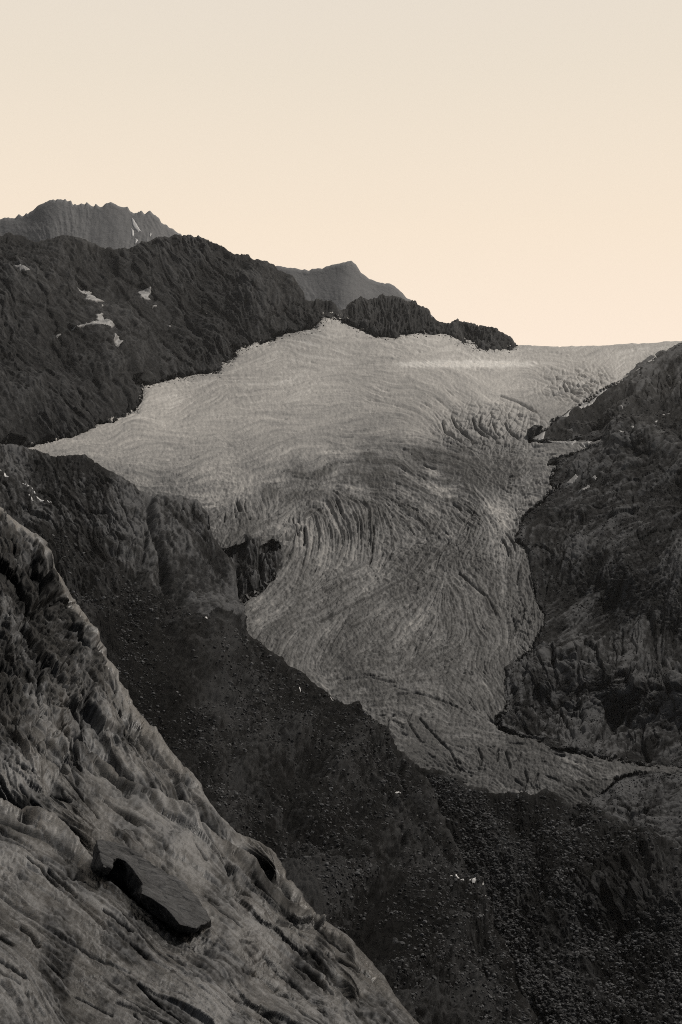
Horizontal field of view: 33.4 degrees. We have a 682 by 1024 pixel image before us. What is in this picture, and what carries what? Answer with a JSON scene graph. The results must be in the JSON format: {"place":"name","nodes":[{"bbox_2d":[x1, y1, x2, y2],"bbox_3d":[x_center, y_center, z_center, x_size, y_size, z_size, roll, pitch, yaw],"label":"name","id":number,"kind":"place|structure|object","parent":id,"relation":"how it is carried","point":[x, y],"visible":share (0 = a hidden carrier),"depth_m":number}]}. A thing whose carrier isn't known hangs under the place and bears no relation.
{"place":"outdoors","nodes":[
{"label":"outdoors","id":0,"kind":"place"},
{"bbox_2d":[0,199,181,249],"bbox_3d":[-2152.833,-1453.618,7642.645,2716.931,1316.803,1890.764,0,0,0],"label":"distant mountain","id":1,"kind":"structure","parent":0,"point":[106,225],"depth_m":7412.59},
{"bbox_2d":[132,218,141,231],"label":"snow patch","id":2,"kind":"object","parent":1,"relation":"on","point":[135,226],"visible":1,"depth_m":7398.25},
{"bbox_2d":[0,443,245,629],"bbox_3d":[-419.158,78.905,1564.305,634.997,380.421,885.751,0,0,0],"label":"rock outcrop hill","id":3,"kind":"structure","parent":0,"point":[170,544],"depth_m":1467.84},
{"bbox_2d":[0,232,342,447],"bbox_3d":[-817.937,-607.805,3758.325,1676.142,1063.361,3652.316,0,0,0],"label":"mountain","id":4,"kind":"structure","parent":0,"point":[216,304],"depth_m":3661.06},
{"bbox_2d":[13,264,29,270],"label":"snow patch","id":5,"kind":"object","parent":4,"relation":"on","point":[20,267],"visible":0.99,"depth_m":3427.76},
{"bbox_2d":[79,289,103,301],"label":"snow patch","id":6,"kind":"object","parent":4,"relation":"on","point":[90,297],"visible":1,"depth_m":3634.55},
{"bbox_2d":[71,313,113,330],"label":"snow patch","id":7,"kind":"object","parent":4,"relation":"on","point":[101,320],"visible":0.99,"depth_m":3424.98},
{"bbox_2d":[114,333,122,346],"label":"snow patch","id":8,"kind":"object","parent":4,"relation":"on","point":[117,341],"visible":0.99,"depth_m":3400.60},
{"bbox_2d":[138,287,150,299],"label":"snow patch","id":9,"kind":"object","parent":4,"relation":"on","point":[145,293],"visible":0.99,"depth_m":4064.28},
{"bbox_2d":[0,507,418,1023],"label":"rock slab terrain","id":10,"kind":"object","parent":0,"point":[88,758],"visible":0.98,"depth_m":20.62},
{"bbox_2d":[91,839,211,933],"bbox_3d":[-2.946,5.693,17.451,1.551,0.958,4.329,0,0,-21],"label":"boulder","id":11,"kind":"object","parent":10,"relation":"on","point":[173,902],"visible":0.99,"depth_m":17.12},
{"bbox_2d":[218,534,282,604],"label":"rock step hillside","id":12,"kind":"structure","parent":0,"point":[254,562],"depth_m":1751.45},
{"bbox_2d":[26,521,537,1023],"bbox_3d":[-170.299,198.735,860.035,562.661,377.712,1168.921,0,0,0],"label":"talus terrain","id":13,"kind":"structure","parent":0,"point":[258,765],"depth_m":733.38},
{"bbox_2d":[52,534,536,1023],"bbox_3d":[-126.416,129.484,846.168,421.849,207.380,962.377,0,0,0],"label":"slope rubble","id":14,"kind":"object","parent":13,"relation":"on","point":[448,899],"visible":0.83,"depth_m":683.81},
{"bbox_2d":[0,0,681,346],"label":"sky","id":15,"kind":"structure","parent":0,"point":[514,167]},
{"bbox_2d":[276,261,432,316],"bbox_3d":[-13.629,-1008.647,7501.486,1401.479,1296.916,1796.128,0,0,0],"label":"distant mountain","id":16,"kind":"structure","parent":0,"point":[342,285],"depth_m":7260.15},
{"bbox_2d":[28,312,681,804],"bbox_3d":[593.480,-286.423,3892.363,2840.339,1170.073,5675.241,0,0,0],"label":"glacier","id":17,"kind":"object","parent":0,"point":[386,496],"visible":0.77,"depth_m":2205.71},
{"bbox_2d":[142,317,517,387],"bbox_3d":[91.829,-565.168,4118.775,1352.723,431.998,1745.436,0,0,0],"label":"ridge foot rubble","id":18,"kind":"object","parent":17,"relation":"on","point":[319,331],"visible":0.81,"depth_m":4328.15},
{"bbox_2d":[335,294,515,350],"bbox_3d":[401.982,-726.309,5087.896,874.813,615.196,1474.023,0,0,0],"label":"rock hill","id":19,"kind":"structure","parent":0,"point":[392,316],"depth_m":4884.59},
{"bbox_2d":[397,749,681,1023],"bbox_3d":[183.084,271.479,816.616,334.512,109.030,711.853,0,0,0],"label":"valley terrain","id":20,"kind":"structure","parent":0,"point":[628,885],"depth_m":815.68},
{"bbox_2d":[426,774,681,1023],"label":"valley rubble","id":21,"kind":"object","parent":20,"relation":"on","point":[575,1006],"visible":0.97,"depth_m":781.74},
{"bbox_2d":[657,992,665,998],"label":"rock","id":22,"kind":"object","parent":20,"relation":"on","point":[661,995],"visible":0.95,"depth_m":672.92},
{"bbox_2d":[495,342,681,847],"bbox_3d":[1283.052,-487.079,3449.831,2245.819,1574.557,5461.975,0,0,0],"label":"mountain side","id":23,"kind":"structure","parent":0,"point":[560,658],"depth_m":1684.97},
{"bbox_2d":[533,431,544,439],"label":"snow patch","id":24,"kind":"object","parent":23,"relation":"on","point":[540,436],"visible":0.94,"depth_m":2624.35},
{"bbox_2d":[543,439,575,444],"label":"snow patch","id":25,"kind":"object","parent":23,"relation":"on","point":[567,442],"visible":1,"depth_m":2521.80},
{"bbox_2d":[567,474,577,483],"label":"snow patch","id":26,"kind":"object","parent":23,"relation":"on","point":[572,479],"visible":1,"depth_m":2207.39},
{"bbox_2d":[580,441,590,446],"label":"snow patch","id":27,"kind":"object","parent":23,"relation":"on","point":[583,444],"visible":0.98,"depth_m":2460.50},
{"bbox_2d":[579,397,596,408],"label":"snow patch","id":28,"kind":"object","parent":23,"relation":"on","point":[584,404],"visible":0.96,"depth_m":3012.86},
{"bbox_2d":[497,433,681,804],"bbox_3d":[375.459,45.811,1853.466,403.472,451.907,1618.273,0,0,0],"label":"moraine rubble","id":29,"kind":"object","parent":23,"relation":"on","point":[533,512],"visible":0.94,"depth_m":1450.33},
{"bbox_2d":[513,375,681,833],"bbox_3d":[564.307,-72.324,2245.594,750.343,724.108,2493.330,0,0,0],"label":"scree rubble","id":30,"kind":"object","parent":23,"relation":"on","point":[616,610],"visible":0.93,"depth_m":1667.87},
{"bbox_2d":[594,386,607,396],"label":"snow patch","id":31,"kind":"object","parent":23,"relation":"on","point":[600,392],"visible":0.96,"depth_m":3154.26}
]}

